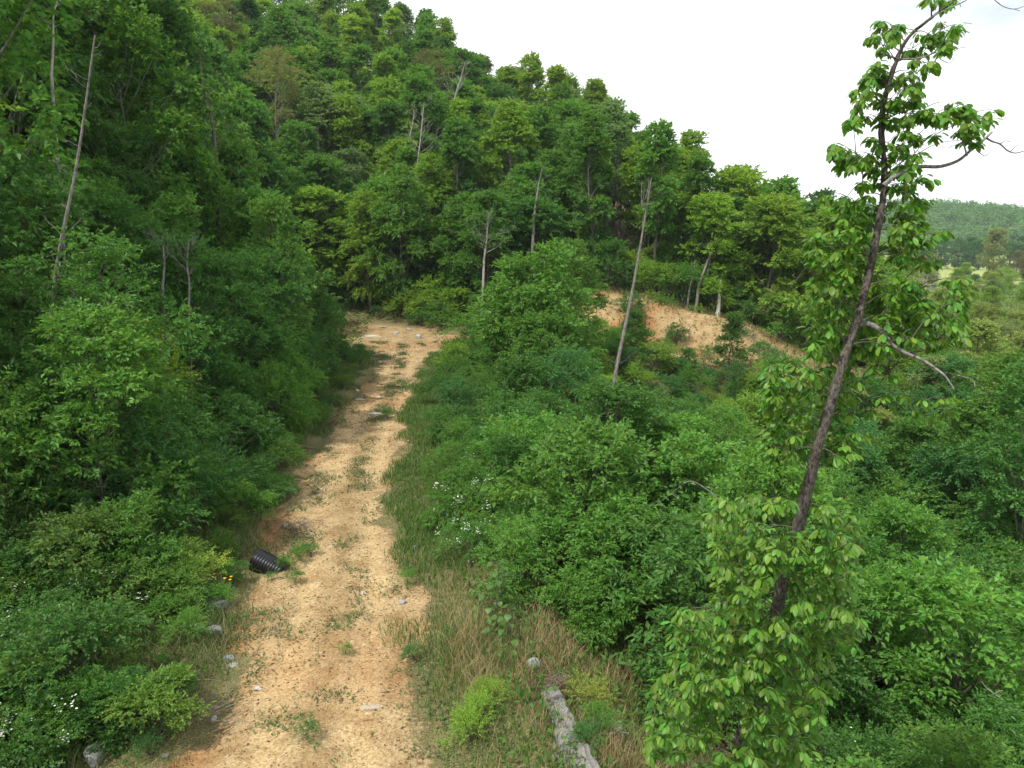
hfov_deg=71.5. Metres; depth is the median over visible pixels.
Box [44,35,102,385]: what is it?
bare tree
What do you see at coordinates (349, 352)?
shrub
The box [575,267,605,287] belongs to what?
shrub
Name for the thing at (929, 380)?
shrub
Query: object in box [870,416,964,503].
broadleaf tree
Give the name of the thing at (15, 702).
flowering shrub
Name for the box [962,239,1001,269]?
broadleaf tree
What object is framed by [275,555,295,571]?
weed plant
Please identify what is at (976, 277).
broadleaf tree
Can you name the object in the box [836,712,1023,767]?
shrub
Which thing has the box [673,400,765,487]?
shrub
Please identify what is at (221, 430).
shrub
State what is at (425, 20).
slender tree
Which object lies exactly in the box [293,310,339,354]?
shrub
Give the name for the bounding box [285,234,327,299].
broadleaf tree
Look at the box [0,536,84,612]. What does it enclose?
bramble
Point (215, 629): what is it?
rock
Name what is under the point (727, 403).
shrub
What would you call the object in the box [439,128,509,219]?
spreading tree
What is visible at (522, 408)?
shrub
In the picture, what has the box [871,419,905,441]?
shrub
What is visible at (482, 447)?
shrub
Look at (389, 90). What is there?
slender tree
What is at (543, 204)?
spreading tree
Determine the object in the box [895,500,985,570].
shrub
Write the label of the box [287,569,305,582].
weed plant
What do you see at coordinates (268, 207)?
broadleaf tree
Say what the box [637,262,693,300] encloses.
shrub
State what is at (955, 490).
shrub
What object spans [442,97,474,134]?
slender tree
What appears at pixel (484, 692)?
weed plant
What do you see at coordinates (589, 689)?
weed plant
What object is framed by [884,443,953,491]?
shrub
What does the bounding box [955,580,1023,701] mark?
shrub
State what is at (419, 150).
bare tree
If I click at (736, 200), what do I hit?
feathery tree
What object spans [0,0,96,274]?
broadleaf tree
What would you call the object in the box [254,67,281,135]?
feathery tree
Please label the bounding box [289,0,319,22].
spreading tree
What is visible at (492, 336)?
shrub
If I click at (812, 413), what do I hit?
shrub
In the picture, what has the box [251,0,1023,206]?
sky
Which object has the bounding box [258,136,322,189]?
spreading tree
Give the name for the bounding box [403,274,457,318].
shrub
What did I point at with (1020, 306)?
broadleaf tree
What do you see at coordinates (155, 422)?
shrub
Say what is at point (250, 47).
spreading tree
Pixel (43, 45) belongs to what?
broadleaf tree
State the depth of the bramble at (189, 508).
18.30 m
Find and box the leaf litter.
[62,348,557,767]
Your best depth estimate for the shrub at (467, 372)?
44.31 m
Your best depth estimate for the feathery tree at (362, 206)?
75.15 m
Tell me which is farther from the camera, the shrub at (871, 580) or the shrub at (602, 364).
the shrub at (602, 364)
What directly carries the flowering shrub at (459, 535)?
on the ground at (202, 733)
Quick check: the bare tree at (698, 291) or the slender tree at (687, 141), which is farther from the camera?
the slender tree at (687, 141)
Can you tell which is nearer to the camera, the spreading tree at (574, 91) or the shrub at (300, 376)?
the shrub at (300, 376)
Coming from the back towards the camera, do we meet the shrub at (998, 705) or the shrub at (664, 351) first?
the shrub at (664, 351)
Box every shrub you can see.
[0,346,81,466]
[0,359,103,540]
[0,385,111,535]
[0,560,111,619]
[0,681,84,767]
[0,681,105,767]
[4,332,170,510]
[7,388,228,529]
[15,662,134,763]
[44,352,166,474]
[60,663,180,760]
[68,486,189,600]
[85,661,146,710]
[86,383,210,491]
[93,659,214,742]
[129,558,210,611]
[137,436,239,532]
[139,589,191,624]
[142,661,201,720]
[145,533,220,595]
[150,403,240,478]
[152,327,205,408]
[152,605,211,645]
[154,377,221,454]
[165,433,288,509]
[177,325,299,414]
[188,386,294,462]
[193,351,291,456]
[196,461,257,500]
[198,502,250,529]
[204,327,292,409]
[205,474,281,520]
[213,558,251,583]
[224,461,254,481]
[229,418,296,458]
[238,357,318,433]
[241,441,270,460]
[241,453,272,478]
[244,474,301,509]
[245,436,312,473]
[250,336,325,427]
[256,471,297,502]
[257,423,304,452]
[269,412,299,432]
[273,349,316,375]
[283,328,310,356]
[284,366,329,403]
[285,303,334,357]
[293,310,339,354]
[295,280,345,329]
[296,329,342,399]
[297,340,332,379]
[307,252,337,294]
[310,224,337,259]
[313,297,351,356]
[314,403,335,424]
[315,264,349,300]
[316,233,350,270]
[318,356,342,375]
[323,365,343,377]
[324,337,351,362]
[329,267,357,293]
[332,270,377,307]
[332,374,350,388]
[338,347,356,358]
[345,347,372,363]
[352,343,364,354]
[358,264,414,303]
[365,279,418,315]
[380,286,425,318]
[396,256,415,277]
[399,255,441,278]
[402,300,438,325]
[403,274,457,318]
[404,273,424,299]
[411,475,508,528]
[412,272,443,292]
[412,370,463,404]
[417,440,480,502]
[418,404,472,443]
[420,269,440,301]
[420,297,460,319]
[422,458,515,528]
[423,298,460,329]
[430,341,475,372]
[430,360,475,393]
[431,267,474,317]
[431,372,488,420]
[431,424,519,466]
[431,513,502,563]
[437,338,476,368]
[437,415,487,452]
[437,439,515,487]
[440,301,507,342]
[442,354,475,378]
[443,286,476,321]
[446,405,487,429]
[449,453,500,493]
[450,338,518,379]
[453,316,489,357]
[453,365,486,386]
[455,495,568,567]
[458,480,564,547]
[461,352,551,415]
[462,480,507,518]
[463,413,543,469]
[465,507,596,611]
[467,293,487,316]
[468,370,496,397]
[468,386,561,455]
[472,394,546,425]
[473,310,519,370]
[473,349,547,398]
[474,409,571,504]
[475,384,582,425]
[477,433,629,546]
[478,381,524,405]
[479,431,553,515]
[480,413,671,582]
[484,289,519,312]
[511,428,585,493]
[518,491,675,647]
[521,343,606,412]
[523,416,580,450]
[534,554,635,656]
[535,396,575,415]
[536,387,575,412]
[544,377,700,525]
[550,263,598,304]
[558,458,659,522]
[562,379,593,405]
[569,400,625,457]
[570,372,628,427]
[574,219,614,256]
[574,485,896,739]
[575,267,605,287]
[580,226,627,273]
[581,345,612,373]
[585,358,608,373]
[587,236,641,290]
[587,426,751,574]
[590,316,620,341]
[590,334,624,356]
[595,368,622,383]
[597,225,618,258]
[597,327,629,355]
[597,332,630,357]
[599,354,621,374]
[600,248,646,287]
[607,322,657,344]
[608,547,743,651]
[610,519,681,584]
[619,346,649,370]
[620,359,659,385]
[620,361,646,378]
[621,309,649,347]
[624,392,669,421]
[625,259,669,293]
[625,410,757,513]
[626,236,647,271]
[629,341,679,380]
[630,331,663,355]
[635,239,678,286]
[636,247,658,282]
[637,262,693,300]
[640,373,686,408]
[641,349,670,373]
[644,241,697,285]
[645,389,689,430]
[649,395,725,507]
[649,488,837,633]
[652,260,715,308]
[654,480,817,580]
[655,275,690,299]
[658,335,685,354]
[658,668,740,754]
[666,372,697,398]
[670,357,692,374]
[670,388,713,415]
[672,438,871,698]
[673,346,700,375]
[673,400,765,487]
[674,359,716,392]
[679,392,713,420]
[685,276,740,313]
[687,285,724,310]
[688,454,788,522]
[690,343,720,370]
[695,367,722,389]
[698,274,739,311]
[698,749,729,767]
[701,384,727,404]
[704,282,768,324]
[705,402,754,467]
[710,397,738,404]
[714,399,749,418]
[716,360,752,383]
[717,632,877,751]
[720,379,748,398]
[723,389,806,440]
[729,687,865,767]
[730,554,1017,754]
[734,373,770,407]
[735,280,765,323]
[736,359,785,389]
[737,285,802,332]
[739,374,771,393]
[745,308,766,326]
[746,353,827,414]
[757,292,809,342]
[759,434,838,523]
[759,443,874,529]
[760,308,829,344]
[762,522,886,631]
[764,571,905,654]
[777,468,873,533]
[780,383,805,399]
[783,300,822,350]
[792,452,867,523]
[794,407,837,425]
[794,712,927,767]
[803,745,894,767]
[806,502,932,573]
[815,669,911,738]
[816,373,863,394]
[822,463,880,497]
[824,417,892,467]
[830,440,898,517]
[832,369,910,437]
[835,612,925,713]
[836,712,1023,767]
[838,548,1023,767]
[839,523,1000,680]
[845,493,966,654]
[850,334,879,368]
[851,496,944,555]
[854,424,904,461]
[854,725,968,767]
[855,470,966,544]
[856,489,884,518]
[857,346,909,375]
[858,468,908,517]
[858,586,1023,717]
[861,386,900,422]
[863,384,903,409]
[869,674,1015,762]
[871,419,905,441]
[871,678,1023,767]
[873,435,909,477]
[876,646,1023,766]
[879,439,1007,544]
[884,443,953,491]
[885,369,921,393]
[886,406,917,420]
[887,368,913,393]
[888,384,962,432]
[895,405,960,443]
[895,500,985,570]
[900,369,952,395]
[901,352,987,414]
[902,552,977,576]
[907,349,991,395]
[923,625,1023,688]
[925,436,978,491]
[927,465,977,506]
[929,498,1020,556]
[934,544,997,578]
[934,546,1021,633]
[938,512,1023,568]
[948,474,1022,549]
[950,430,1006,459]
[953,711,1023,766]
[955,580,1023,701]
[956,530,1023,580]
[969,572,1021,662]
[971,539,1023,667]
[989,559,1023,624]
[993,532,1023,562]
[997,341,1021,356]
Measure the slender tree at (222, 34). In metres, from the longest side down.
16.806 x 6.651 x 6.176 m
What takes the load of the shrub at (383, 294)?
on the ground at (202, 733)
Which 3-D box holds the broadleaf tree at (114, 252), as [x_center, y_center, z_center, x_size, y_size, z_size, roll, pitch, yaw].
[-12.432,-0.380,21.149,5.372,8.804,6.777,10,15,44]
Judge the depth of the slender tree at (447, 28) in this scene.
130.08 m
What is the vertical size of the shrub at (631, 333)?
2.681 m
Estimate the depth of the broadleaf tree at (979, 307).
92.64 m
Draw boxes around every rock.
[83,740,109,767]
[205,625,222,635]
[208,599,228,610]
[211,715,216,722]
[222,655,233,660]
[228,662,237,667]
[254,686,261,690]
[360,704,381,710]
[398,599,405,604]
[415,334,422,338]
[525,657,539,669]
[541,683,567,706]
[544,700,600,767]
[613,720,623,740]
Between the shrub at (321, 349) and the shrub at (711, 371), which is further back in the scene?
the shrub at (711, 371)
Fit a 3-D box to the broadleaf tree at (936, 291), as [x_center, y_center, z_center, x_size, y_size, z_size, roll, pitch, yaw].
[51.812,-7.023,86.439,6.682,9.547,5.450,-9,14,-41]
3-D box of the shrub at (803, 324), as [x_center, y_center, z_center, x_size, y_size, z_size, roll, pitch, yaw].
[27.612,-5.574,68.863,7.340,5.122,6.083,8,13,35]
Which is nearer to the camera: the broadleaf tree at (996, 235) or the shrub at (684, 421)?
the shrub at (684, 421)
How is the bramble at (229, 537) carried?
on the ground at (202, 733)
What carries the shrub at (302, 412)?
on the ground at (202, 733)
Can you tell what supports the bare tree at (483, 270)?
on the ground at (202, 733)
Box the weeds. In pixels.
[189,340,512,767]
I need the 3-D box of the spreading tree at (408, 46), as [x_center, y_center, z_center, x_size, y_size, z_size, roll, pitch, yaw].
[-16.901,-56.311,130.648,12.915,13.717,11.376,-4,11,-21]
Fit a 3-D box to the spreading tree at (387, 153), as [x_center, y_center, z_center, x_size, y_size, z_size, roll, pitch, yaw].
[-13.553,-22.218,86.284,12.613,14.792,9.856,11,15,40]
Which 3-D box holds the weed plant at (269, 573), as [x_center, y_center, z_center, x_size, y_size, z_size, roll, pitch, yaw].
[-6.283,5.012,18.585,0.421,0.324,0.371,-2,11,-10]
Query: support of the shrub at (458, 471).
on the ground at (202, 733)
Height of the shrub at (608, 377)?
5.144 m
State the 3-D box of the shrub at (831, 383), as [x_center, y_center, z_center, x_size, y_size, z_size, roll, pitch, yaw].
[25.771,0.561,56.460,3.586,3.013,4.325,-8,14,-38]
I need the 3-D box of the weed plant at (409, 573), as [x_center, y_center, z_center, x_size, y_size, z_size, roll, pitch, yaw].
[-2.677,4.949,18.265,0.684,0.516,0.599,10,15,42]
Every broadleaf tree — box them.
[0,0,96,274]
[0,1,112,320]
[0,3,121,171]
[0,98,74,304]
[0,153,106,386]
[0,163,44,384]
[0,220,223,485]
[0,260,59,424]
[0,297,198,533]
[1,0,146,293]
[2,16,110,241]
[4,0,223,252]
[16,184,192,377]
[26,97,94,274]
[34,144,141,306]
[48,174,132,350]
[61,0,216,257]
[66,122,202,291]
[90,0,259,254]
[97,53,172,164]
[99,313,202,472]
[111,226,263,441]
[124,187,251,368]
[138,141,252,311]
[158,260,239,394]
[163,78,259,229]
[181,122,239,230]
[183,30,258,199]
[189,130,268,251]
[194,246,308,417]
[213,242,315,386]
[218,96,304,228]
[225,181,317,327]
[227,118,261,198]
[229,189,326,370]
[236,219,300,330]
[241,43,312,143]
[277,264,343,355]
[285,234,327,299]
[459,315,490,371]
[468,251,590,391]
[469,322,524,384]
[502,237,608,400]
[502,309,591,403]
[545,235,614,375]
[716,207,749,312]
[765,256,798,329]
[787,420,837,445]
[837,286,878,364]
[862,304,930,377]
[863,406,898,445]
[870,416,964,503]
[888,245,914,277]
[902,264,923,282]
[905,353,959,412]
[909,298,957,368]
[914,324,986,383]
[916,272,934,287]
[918,239,934,256]
[920,254,948,280]
[920,349,1023,526]
[922,288,959,328]
[929,270,938,287]
[931,238,953,265]
[945,268,968,289]
[946,238,969,267]
[948,315,1014,401]
[949,276,961,281]
[950,290,973,315]
[953,354,1023,570]
[953,462,1013,519]
[955,300,1005,338]
[958,262,975,276]
[959,416,1017,441]
[960,236,981,267]
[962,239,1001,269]
[969,289,982,306]
[970,273,982,288]
[971,284,988,301]
[975,227,1009,270]
[975,341,1008,388]
[976,285,1008,308]
[979,272,1002,292]
[980,271,990,284]
[980,278,1009,307]
[985,310,1013,341]
[991,269,1005,286]
[992,318,1023,343]
[994,241,1020,268]
[994,308,1023,357]
[998,300,1023,325]
[999,266,1014,285]
[1000,272,1022,297]
[1001,330,1023,386]
[1002,285,1023,307]
[1004,250,1023,278]
[1006,235,1023,267]
[1012,278,1023,297]
[1018,253,1023,278]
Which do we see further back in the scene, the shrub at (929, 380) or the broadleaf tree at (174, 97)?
the shrub at (929, 380)
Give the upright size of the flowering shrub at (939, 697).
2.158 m
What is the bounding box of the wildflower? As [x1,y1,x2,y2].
[158,563,232,593]
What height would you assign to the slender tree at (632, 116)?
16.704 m
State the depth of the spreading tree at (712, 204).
67.68 m
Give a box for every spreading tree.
[176,0,200,31]
[177,11,211,36]
[178,7,217,31]
[187,0,233,47]
[217,81,274,140]
[221,0,266,52]
[221,9,250,52]
[233,35,280,70]
[247,69,311,140]
[255,1,318,41]
[256,0,275,28]
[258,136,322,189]
[259,18,315,50]
[264,164,333,253]
[267,0,303,13]
[280,0,326,40]
[283,184,357,289]
[288,39,322,84]
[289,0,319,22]
[291,0,327,45]
[293,101,332,165]
[293,152,353,266]
[297,17,327,67]
[308,0,341,41]
[311,66,353,142]
[314,0,364,38]
[316,78,366,152]
[320,90,364,151]
[340,1,385,67]
[341,168,452,283]
[343,101,391,174]
[360,136,444,253]
[366,55,410,82]
[369,46,410,65]
[369,48,410,81]
[391,131,441,219]
[393,35,448,81]
[393,68,432,133]
[423,46,483,94]
[424,90,454,138]
[428,190,510,304]
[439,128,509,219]
[440,96,497,191]
[460,194,548,301]
[474,145,532,193]
[479,83,492,118]
[482,66,540,104]
[483,84,523,105]
[508,195,583,283]
[520,87,551,106]
[527,166,575,242]
[535,110,565,150]
[544,72,583,98]
[546,98,600,186]
[570,87,581,97]
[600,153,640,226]
[624,171,696,255]
[657,188,715,268]
[675,190,753,307]
[700,163,786,310]
[725,191,825,325]
[765,234,899,362]
[797,199,870,320]
[799,240,908,302]
[859,235,876,282]
[874,256,902,300]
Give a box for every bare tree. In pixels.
[31,0,68,340]
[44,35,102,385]
[141,226,175,338]
[150,230,199,393]
[194,49,237,251]
[402,92,442,217]
[443,52,470,98]
[466,210,516,313]
[529,164,549,281]
[601,158,625,248]
[687,262,694,307]
[694,232,719,311]
[715,283,720,316]
[774,268,805,334]
[915,270,939,298]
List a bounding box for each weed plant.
[117,720,169,765]
[130,635,152,647]
[150,650,173,665]
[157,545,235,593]
[262,570,278,581]
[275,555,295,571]
[276,453,293,468]
[287,541,308,564]
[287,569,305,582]
[288,712,324,748]
[298,542,324,556]
[322,395,337,405]
[337,641,354,655]
[380,407,394,419]
[397,565,416,588]
[399,639,426,660]
[434,690,501,758]
[447,677,510,730]
[460,670,516,708]
[560,665,624,722]
[566,714,614,756]
[577,699,634,736]
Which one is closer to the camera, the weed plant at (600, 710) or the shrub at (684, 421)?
the weed plant at (600, 710)
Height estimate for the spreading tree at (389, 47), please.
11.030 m
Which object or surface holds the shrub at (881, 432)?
on the ground at (202, 733)
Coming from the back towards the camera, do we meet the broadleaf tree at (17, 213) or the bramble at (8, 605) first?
the broadleaf tree at (17, 213)
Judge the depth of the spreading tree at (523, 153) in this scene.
85.21 m
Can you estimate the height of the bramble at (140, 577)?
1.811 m
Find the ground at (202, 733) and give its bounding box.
[0,27,1023,767]
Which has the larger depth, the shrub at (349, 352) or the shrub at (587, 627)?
the shrub at (349, 352)
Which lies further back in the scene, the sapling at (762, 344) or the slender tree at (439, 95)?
the slender tree at (439, 95)
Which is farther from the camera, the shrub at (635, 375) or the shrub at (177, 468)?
the shrub at (635, 375)
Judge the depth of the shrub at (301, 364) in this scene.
38.27 m
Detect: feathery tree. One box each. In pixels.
[228,22,254,54]
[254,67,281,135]
[260,54,283,100]
[268,81,311,168]
[269,118,345,239]
[296,44,326,81]
[317,13,341,39]
[317,22,372,83]
[321,146,373,261]
[332,189,403,314]
[338,181,382,268]
[356,161,433,307]
[399,150,458,276]
[423,163,460,239]
[429,140,507,257]
[449,187,520,309]
[471,84,497,123]
[474,100,498,127]
[491,160,567,269]
[514,65,527,100]
[548,121,615,240]
[555,118,592,215]
[686,194,768,310]
[705,184,757,307]
[762,198,833,344]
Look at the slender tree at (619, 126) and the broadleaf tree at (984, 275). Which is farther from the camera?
the broadleaf tree at (984, 275)
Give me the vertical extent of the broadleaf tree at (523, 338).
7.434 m
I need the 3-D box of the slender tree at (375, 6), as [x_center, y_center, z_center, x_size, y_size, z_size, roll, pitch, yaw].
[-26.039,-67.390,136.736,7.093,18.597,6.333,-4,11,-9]
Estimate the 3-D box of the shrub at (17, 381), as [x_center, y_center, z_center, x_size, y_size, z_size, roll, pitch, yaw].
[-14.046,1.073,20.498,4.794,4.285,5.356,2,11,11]
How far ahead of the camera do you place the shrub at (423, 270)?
80.06 m
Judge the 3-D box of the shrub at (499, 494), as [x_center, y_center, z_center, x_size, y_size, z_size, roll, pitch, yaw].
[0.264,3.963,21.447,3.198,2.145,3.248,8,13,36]
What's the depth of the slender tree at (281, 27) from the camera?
103.92 m
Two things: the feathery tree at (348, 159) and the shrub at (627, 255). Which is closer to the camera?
the shrub at (627, 255)
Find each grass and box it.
[2,342,377,767]
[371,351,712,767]
[417,281,971,767]
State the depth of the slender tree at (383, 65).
103.83 m
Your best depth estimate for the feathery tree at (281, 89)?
90.22 m
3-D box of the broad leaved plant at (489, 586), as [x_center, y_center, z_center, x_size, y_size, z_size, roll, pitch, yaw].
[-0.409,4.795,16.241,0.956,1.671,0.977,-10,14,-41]
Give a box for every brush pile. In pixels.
[103,688,200,732]
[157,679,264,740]
[267,517,326,535]
[532,671,579,698]
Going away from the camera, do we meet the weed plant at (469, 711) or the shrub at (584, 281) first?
the weed plant at (469, 711)
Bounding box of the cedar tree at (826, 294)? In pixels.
[802,263,833,357]
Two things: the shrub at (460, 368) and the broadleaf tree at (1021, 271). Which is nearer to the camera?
the shrub at (460, 368)
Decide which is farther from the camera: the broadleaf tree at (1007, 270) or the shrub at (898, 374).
the broadleaf tree at (1007, 270)
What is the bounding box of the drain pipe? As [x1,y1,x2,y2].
[249,549,289,573]
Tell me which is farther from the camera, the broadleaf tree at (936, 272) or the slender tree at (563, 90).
the broadleaf tree at (936, 272)
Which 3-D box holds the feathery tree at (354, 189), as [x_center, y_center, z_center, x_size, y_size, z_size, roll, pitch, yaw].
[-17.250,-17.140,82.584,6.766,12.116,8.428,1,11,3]
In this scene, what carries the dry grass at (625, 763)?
on the ground at (202, 733)
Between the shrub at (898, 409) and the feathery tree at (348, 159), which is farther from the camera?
the feathery tree at (348, 159)
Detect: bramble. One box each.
[0,445,22,478]
[0,458,98,529]
[0,470,45,504]
[0,481,40,541]
[0,502,157,603]
[0,503,78,568]
[0,517,81,593]
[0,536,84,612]
[0,561,46,616]
[0,585,113,644]
[0,592,155,734]
[0,597,85,708]
[0,608,78,683]
[0,619,78,742]
[0,645,68,749]
[0,704,64,767]
[1,560,155,626]
[2,531,112,580]
[29,592,153,687]
[32,486,123,567]
[36,547,191,658]
[73,525,186,607]
[89,488,214,587]
[90,661,122,672]
[105,480,207,563]
[178,579,239,618]
[195,526,244,561]
[251,469,271,485]
[331,394,347,401]
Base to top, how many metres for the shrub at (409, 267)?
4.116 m
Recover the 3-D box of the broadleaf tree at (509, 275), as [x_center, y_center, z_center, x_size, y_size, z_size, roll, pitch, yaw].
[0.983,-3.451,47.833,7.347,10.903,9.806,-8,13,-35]
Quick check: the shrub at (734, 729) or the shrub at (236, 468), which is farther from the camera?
the shrub at (236, 468)
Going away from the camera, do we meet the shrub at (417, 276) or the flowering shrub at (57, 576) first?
the flowering shrub at (57, 576)
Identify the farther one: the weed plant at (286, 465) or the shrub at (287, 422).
the shrub at (287, 422)
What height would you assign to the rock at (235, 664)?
0.108 m
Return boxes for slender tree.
[209,24,236,76]
[221,52,261,93]
[230,0,265,47]
[247,146,302,219]
[252,5,303,69]
[277,47,317,107]
[282,78,357,179]
[311,113,350,171]
[312,35,346,81]
[313,0,337,38]
[323,92,373,189]
[332,12,369,94]
[341,41,380,100]
[343,1,384,68]
[357,0,393,43]
[363,90,398,169]
[364,52,406,137]
[367,74,416,176]
[368,98,406,175]
[372,0,398,46]
[373,7,403,50]
[385,1,416,60]
[390,72,449,177]
[394,144,432,256]
[401,63,438,137]
[409,27,438,81]
[412,11,436,52]
[414,8,439,28]
[418,90,450,139]
[428,33,451,91]
[430,16,458,82]
[433,115,483,246]
[439,76,478,138]
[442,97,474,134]
[444,47,484,100]
[465,54,493,86]
[475,98,541,218]
[477,53,495,74]
[479,96,530,185]
[491,63,517,100]
[513,103,559,163]
[515,50,549,105]
[521,102,557,166]
[525,148,581,257]
[543,63,576,112]
[545,80,573,115]
[554,109,616,278]
[565,116,615,247]
[576,83,609,108]
[581,77,613,114]
[591,95,635,226]
[603,117,639,240]
[613,110,647,238]
[616,141,668,267]
[631,117,684,291]
[631,143,671,245]
[632,130,648,141]
[647,145,699,261]
[666,153,726,259]
[673,128,711,186]
[750,174,815,285]
[751,189,804,285]
[802,186,838,269]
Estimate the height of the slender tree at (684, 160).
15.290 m
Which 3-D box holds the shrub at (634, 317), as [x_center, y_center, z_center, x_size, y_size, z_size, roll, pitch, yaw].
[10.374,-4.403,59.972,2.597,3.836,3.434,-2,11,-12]
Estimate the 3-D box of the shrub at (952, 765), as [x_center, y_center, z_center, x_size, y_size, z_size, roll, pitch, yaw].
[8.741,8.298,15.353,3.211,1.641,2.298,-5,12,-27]
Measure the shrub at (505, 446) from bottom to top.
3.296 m
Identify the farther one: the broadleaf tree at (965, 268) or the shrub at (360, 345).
the broadleaf tree at (965, 268)
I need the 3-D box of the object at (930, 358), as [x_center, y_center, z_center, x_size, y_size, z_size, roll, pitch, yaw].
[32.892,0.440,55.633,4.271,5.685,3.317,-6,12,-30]
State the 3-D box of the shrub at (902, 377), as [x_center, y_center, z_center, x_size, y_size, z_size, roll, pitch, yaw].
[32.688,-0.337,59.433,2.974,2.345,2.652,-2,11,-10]
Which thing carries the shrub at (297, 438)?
on the ground at (202, 733)
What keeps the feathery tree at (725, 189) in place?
on the ground at (202, 733)
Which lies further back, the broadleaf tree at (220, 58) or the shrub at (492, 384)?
the broadleaf tree at (220, 58)
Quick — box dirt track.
[156,289,877,767]
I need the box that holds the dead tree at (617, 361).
[588,176,652,424]
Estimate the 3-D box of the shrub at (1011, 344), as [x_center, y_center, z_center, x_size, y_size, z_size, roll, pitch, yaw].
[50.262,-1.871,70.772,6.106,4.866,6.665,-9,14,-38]
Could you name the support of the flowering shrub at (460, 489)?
on the ground at (202, 733)
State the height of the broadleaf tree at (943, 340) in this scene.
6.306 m
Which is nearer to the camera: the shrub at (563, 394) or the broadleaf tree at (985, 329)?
the shrub at (563, 394)
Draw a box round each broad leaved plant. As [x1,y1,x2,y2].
[472,559,520,621]
[482,604,530,647]
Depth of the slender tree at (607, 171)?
77.84 m
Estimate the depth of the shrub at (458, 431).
29.80 m
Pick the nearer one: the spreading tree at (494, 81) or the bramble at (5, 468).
the bramble at (5, 468)
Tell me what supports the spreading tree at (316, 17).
on the ground at (202, 733)
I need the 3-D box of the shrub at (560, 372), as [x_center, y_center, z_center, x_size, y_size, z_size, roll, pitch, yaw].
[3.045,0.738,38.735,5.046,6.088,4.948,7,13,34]
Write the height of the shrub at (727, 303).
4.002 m
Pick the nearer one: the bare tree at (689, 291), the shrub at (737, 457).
the shrub at (737, 457)
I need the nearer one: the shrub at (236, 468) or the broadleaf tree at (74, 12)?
the shrub at (236, 468)
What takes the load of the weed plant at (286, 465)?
on the ground at (202, 733)
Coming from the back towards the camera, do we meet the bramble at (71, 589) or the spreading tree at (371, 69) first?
the spreading tree at (371, 69)
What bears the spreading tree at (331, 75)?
on the ground at (202, 733)
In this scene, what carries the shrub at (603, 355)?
on the ground at (202, 733)
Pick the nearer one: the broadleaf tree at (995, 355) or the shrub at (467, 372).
the shrub at (467, 372)
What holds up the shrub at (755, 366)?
on the ground at (202, 733)
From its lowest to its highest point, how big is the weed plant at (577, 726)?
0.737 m
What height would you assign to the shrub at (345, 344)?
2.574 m
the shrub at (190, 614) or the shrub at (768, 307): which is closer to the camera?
the shrub at (190, 614)
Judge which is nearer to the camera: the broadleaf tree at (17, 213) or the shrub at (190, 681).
the shrub at (190, 681)
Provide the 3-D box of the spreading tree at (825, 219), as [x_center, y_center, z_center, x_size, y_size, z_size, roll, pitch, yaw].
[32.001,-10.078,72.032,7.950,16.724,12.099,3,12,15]
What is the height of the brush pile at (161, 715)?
0.434 m
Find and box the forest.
[842,197,1023,254]
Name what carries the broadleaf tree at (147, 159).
on the ground at (202, 733)
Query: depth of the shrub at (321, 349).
42.46 m
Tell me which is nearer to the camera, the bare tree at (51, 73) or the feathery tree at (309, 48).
the bare tree at (51, 73)
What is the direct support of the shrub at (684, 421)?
on the ground at (202, 733)
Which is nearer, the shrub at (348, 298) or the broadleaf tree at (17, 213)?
the broadleaf tree at (17, 213)
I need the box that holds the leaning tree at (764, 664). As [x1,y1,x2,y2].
[636,0,1023,767]
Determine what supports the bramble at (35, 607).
on the ground at (202, 733)
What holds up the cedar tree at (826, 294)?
on the ground at (202, 733)
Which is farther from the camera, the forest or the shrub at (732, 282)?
the forest
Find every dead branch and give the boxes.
[655,478,718,505]
[981,681,1023,718]
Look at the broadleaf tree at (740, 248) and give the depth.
70.83 m
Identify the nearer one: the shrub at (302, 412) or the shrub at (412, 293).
the shrub at (302, 412)
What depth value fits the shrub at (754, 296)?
72.23 m
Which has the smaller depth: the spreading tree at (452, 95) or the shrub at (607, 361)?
the shrub at (607, 361)
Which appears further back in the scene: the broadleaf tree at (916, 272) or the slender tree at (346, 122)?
the broadleaf tree at (916, 272)
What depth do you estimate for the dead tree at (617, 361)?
33.52 m
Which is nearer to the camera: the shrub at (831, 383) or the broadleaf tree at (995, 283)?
the shrub at (831, 383)
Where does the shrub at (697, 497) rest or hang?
on the ground at (202, 733)
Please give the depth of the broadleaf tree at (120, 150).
35.28 m
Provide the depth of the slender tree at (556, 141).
93.83 m
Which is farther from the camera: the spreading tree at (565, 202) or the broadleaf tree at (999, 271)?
the broadleaf tree at (999, 271)
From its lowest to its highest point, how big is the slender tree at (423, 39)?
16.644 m
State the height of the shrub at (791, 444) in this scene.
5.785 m
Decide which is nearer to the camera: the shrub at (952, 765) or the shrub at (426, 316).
the shrub at (952, 765)
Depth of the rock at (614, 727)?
13.31 m
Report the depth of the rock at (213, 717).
13.29 m
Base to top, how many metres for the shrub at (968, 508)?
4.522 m
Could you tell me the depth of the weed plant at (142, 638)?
15.18 m
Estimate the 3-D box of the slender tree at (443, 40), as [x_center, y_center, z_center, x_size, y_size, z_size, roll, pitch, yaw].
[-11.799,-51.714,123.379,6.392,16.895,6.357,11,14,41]
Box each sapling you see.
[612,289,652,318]
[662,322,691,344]
[710,311,750,370]
[744,338,787,365]

